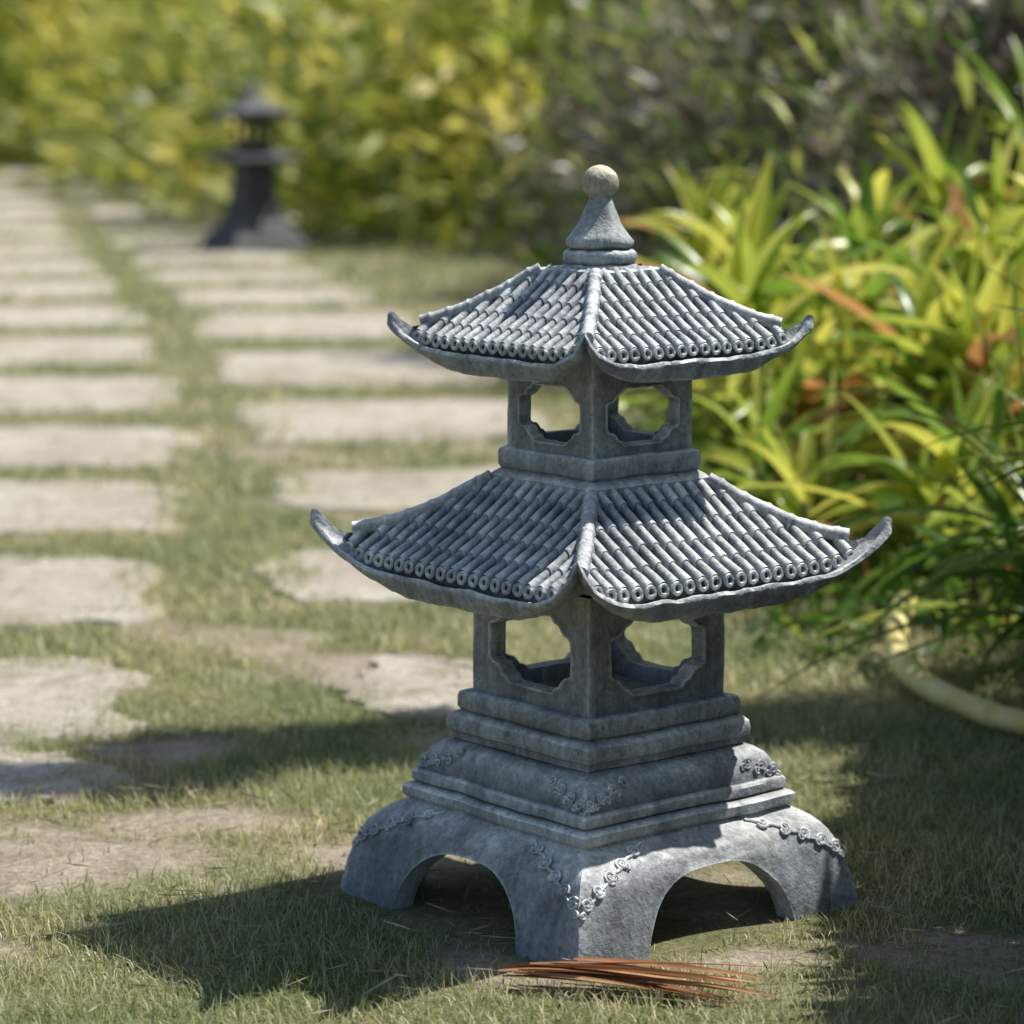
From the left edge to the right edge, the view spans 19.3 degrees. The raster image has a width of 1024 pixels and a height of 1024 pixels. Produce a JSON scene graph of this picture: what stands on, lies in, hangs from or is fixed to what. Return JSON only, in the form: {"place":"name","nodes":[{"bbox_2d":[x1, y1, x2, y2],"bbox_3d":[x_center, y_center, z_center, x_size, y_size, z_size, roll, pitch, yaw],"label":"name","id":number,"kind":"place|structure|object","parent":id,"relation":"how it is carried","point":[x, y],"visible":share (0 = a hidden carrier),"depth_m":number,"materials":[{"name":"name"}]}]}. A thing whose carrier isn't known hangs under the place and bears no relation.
{"place":"outdoors","nodes":[
{"label":"outdoors","id":0,"kind":"place"},
{"bbox_2d":[0,170,563,803],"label":"stone path","id":1,"kind":"structure","parent":0,"point":[48,590],"depth_m":5.54,"materials":[{"name":"beige stone"}]},
{"bbox_2d":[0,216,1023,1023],"bbox_3d":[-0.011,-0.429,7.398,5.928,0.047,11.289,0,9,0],"label":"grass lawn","id":2,"kind":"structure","parent":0,"point":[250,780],"depth_m":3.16,"materials":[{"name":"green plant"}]},
{"bbox_2d":[787,448,1023,690],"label":"dracaena plant","id":3,"kind":"object","parent":2,"relation":"on","point":[995,502],"visible":0.7,"depth_m":3.42,"materials":[{"name":"green plant"}]},
{"bbox_2d":[0,161,1023,1023],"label":"ground","id":4,"kind":"structure","parent":0,"point":[708,889],"depth_m":2.75,"materials":[{"name":"green plant"}]},
{"bbox_2d":[198,80,309,252],"bbox_3d":[-0.955,-1.273,11.084,0.325,0.636,0.325,-5,10,-30],"label":"stone lantern","id":5,"kind":"object","parent":4,"relation":"on","point":[253,220],"visible":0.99,"depth_m":11.02,"materials":[{"name":"grey stone"}]},
{"bbox_2d":[0,0,702,252],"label":"yellow croton hedge","id":6,"kind":"object","parent":4,"relation":"on","point":[379,95],"visible":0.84,"depth_m":12.70,"materials":[{"name":"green plant"}]},
{"bbox_2d":[0,471,1023,1023],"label":"fallen straw","id":7,"kind":"object","parent":4,"relation":"on","point":[194,893],"visible":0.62,"depth_m":2.75,"materials":[{"name":"beige plant"}]},
{"bbox_2d":[310,165,893,961],"bbox_3d":[0.071,0.025,2.495,0.349,0.622,0.350,-7,11,-39],"label":"stone pagoda lantern","id":8,"kind":"object","parent":4,"relation":"on","point":[600,789],"visible":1,"depth_m":2.43,"materials":[{"name":"grey stone"}]},
{"bbox_2d":[473,595,724,718],"bbox_3d":[0.072,0.105,2.507,0.152,0.106,0.151,-7,11,-39],"label":"lower window body","id":9,"kind":"structure","parent":8,"relation":"in","point":[600,648],"depth_m":2.48,"materials":[{"name":"stone"}]},
{"bbox_2d":[507,364,691,458],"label":"lantern upper chamber","id":10,"kind":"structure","parent":8,"relation":"in","point":[600,429],"depth_m":2.45,"materials":[{"name":"stone"}]},
{"bbox_2d":[498,957,780,1001],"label":"dry palm frond","id":11,"kind":"object","parent":4,"relation":"on","point":[614,971],"visible":0.99,"depth_m":2.27,"materials":[{"name":"brown plant"}]},
{"bbox_2d":[540,225,846,469],"bbox_3d":[0.359,-0.267,5.072,0.555,0.443,0.425,-8,12,-43],"label":"dracaena plant","id":12,"kind":"object","parent":4,"relation":"on","point":[725,267],"visible":0.02,"depth_m":5.07,"materials":[{"name":"green plant"}]},
{"bbox_2d":[619,147,839,351],"bbox_3d":[0.429,-0.407,5.621,0.603,0.557,0.544,4,9,23],"label":"dracaena plant","id":13,"kind":"object","parent":4,"relation":"on","point":[699,206],"visible":0.27,"depth_m":5.56,"materials":[{"name":"green plant"}]},
{"bbox_2d":[454,0,1023,442],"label":"dark leaf hedge","id":14,"kind":"object","parent":4,"relation":"on","point":[810,94],"visible":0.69,"depth_m":6.88,"materials":[{"name":"green plant"}]},
{"bbox_2d":[618,375,862,483],"bbox_3d":[0.330,-0.142,4.552,0.465,0.351,0.357,2,9,12],"label":"dracaena plant","id":15,"kind":"object","parent":4,"relation":"on","point":[626,402],"visible":0.12,"depth_m":4.53,"materials":[{"name":"green plant"}]},
{"bbox_2d":[622,148,920,466],"bbox_3d":[0.457,-0.295,4.813,0.580,0.572,0.491,-5,10,-29],"label":"dracaena plant","id":16,"kind":"object","parent":4,"relation":"on","point":[766,216],"visible":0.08,"depth_m":4.81,"materials":[{"name":"green plant"}]},
{"bbox_2d":[691,396,857,522],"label":"dracaena plant","id":17,"kind":"object","parent":4,"relation":"on","point":[723,467],"visible":0.05,"depth_m":4.13,"materials":[{"name":"green plant"}]},
{"bbox_2d":[620,156,953,520],"bbox_3d":[0.369,-0.230,4.365,0.591,0.579,0.530,-4,9,-25],"label":"dracaena plant","id":18,"kind":"object","parent":4,"relation":"on","point":[743,282],"visible":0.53,"depth_m":4.29,"materials":[{"name":"green plant"}]},
{"bbox_2d":[692,353,946,596],"bbox_3d":[0.381,-0.061,3.988,0.366,0.363,0.498,4,9,24],"label":"dracaena plant","id":19,"kind":"object","parent":4,"relation":"on","point":[792,463],"visible":0.6,"depth_m":3.97,"materials":[{"name":"green plant"}]},
{"bbox_2d":[631,400,1023,664],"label":"ground cover","id":20,"kind":"object","parent":4,"relation":"on","point":[817,615],"visible":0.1,"depth_m":3.68,"materials":[{"name":"green plant"}]},
{"bbox_2d":[692,157,1017,511],"bbox_3d":[0.518,-0.258,4.603,0.552,0.565,0.461,7,11,38],"label":"dracaena plant","id":21,"kind":"object","parent":4,"relation":"on","point":[866,222],"visible":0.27,"depth_m":4.57,"materials":[{"name":"green plant"}]},
{"bbox_2d":[737,344,1023,610],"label":"dracaena plant","id":22,"kind":"object","parent":4,"relation":"on","point":[982,407],"visible":0.59,"depth_m":3.79,"materials":[{"name":"green plant"}]},
{"bbox_2d":[741,217,1023,712],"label":"spider lily plant","id":23,"kind":"object","parent":4,"relation":"on","point":[1013,483],"visible":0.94,"depth_m":3.32,"materials":[{"name":"green plant"}]},
{"bbox_2d":[774,103,991,434],"bbox_3d":[0.706,-0.397,5.272,0.524,0.638,0.547,0,9,0],"label":"dracaena plant","id":24,"kind":"object","parent":4,"relation":"on","point":[881,189],"visible":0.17,"depth_m":5.19,"materials":[{"name":"green plant"}]},
{"bbox_2d":[775,204,1023,555],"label":"dracaena plant","id":25,"kind":"object","parent":4,"relation":"on","point":[964,343],"visible":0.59,"depth_m":4.07,"materials":[{"name":"green plant"}]},
{"bbox_2d":[775,98,1023,472],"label":"dracaena plant","id":26,"kind":"object","parent":4,"relation":"on","point":[935,190],"visible":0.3,"depth_m":4.77,"materials":[{"name":"green plant"}]},
{"bbox_2d":[842,154,1023,498],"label":"dracaena plant","id":27,"kind":"object","parent":4,"relation":"on","point":[993,233],"visible":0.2,"depth_m":4.25,"materials":[{"name":"green plant"}]},
{"bbox_2d":[883,591,1023,735],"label":"garden hose","id":28,"kind":"object","parent":4,"relation":"on","point":[917,679],"visible":0.86,"depth_m":3.27,"materials":[{"name":"yellow rubber"}]},
{"bbox_2d":[886,32,1023,414],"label":"dracaena plant","id":29,"kind":"object","parent":4,"relation":"on","point":[1010,120],"visible":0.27,"depth_m":5.13,"materials":[{"name":"green plant"}]},
{"bbox_2d":[906,257,1023,699],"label":"spider lily plant","id":30,"kind":"object","parent":4,"relation":"on","point":[1021,666],"visible":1,"depth_m":3.14,"materials":[{"name":"green plant"}]},
{"bbox_2d":[948,372,1019,473],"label":"dracaena plant","id":31,"kind":"object","parent":4,"relation":"on","point":[1009,433],"depth_m":4.39,"materials":[{"name":"green plant"}]},
{"bbox_2d":[947,467,1023,550],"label":"dracaena plant","id":32,"kind":"object","parent":4,"relation":"on","point":[1018,509],"visible":0.41,"depth_m":3.61,"materials":[{"name":"green plant"}]},
{"bbox_2d":[984,394,1023,579],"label":"spider lily plant","id":33,"kind":"object","parent":4,"relation":"on","point":[1021,550],"visible":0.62,"depth_m":3.28,"materials":[{"name":"green plant"}]}
]}

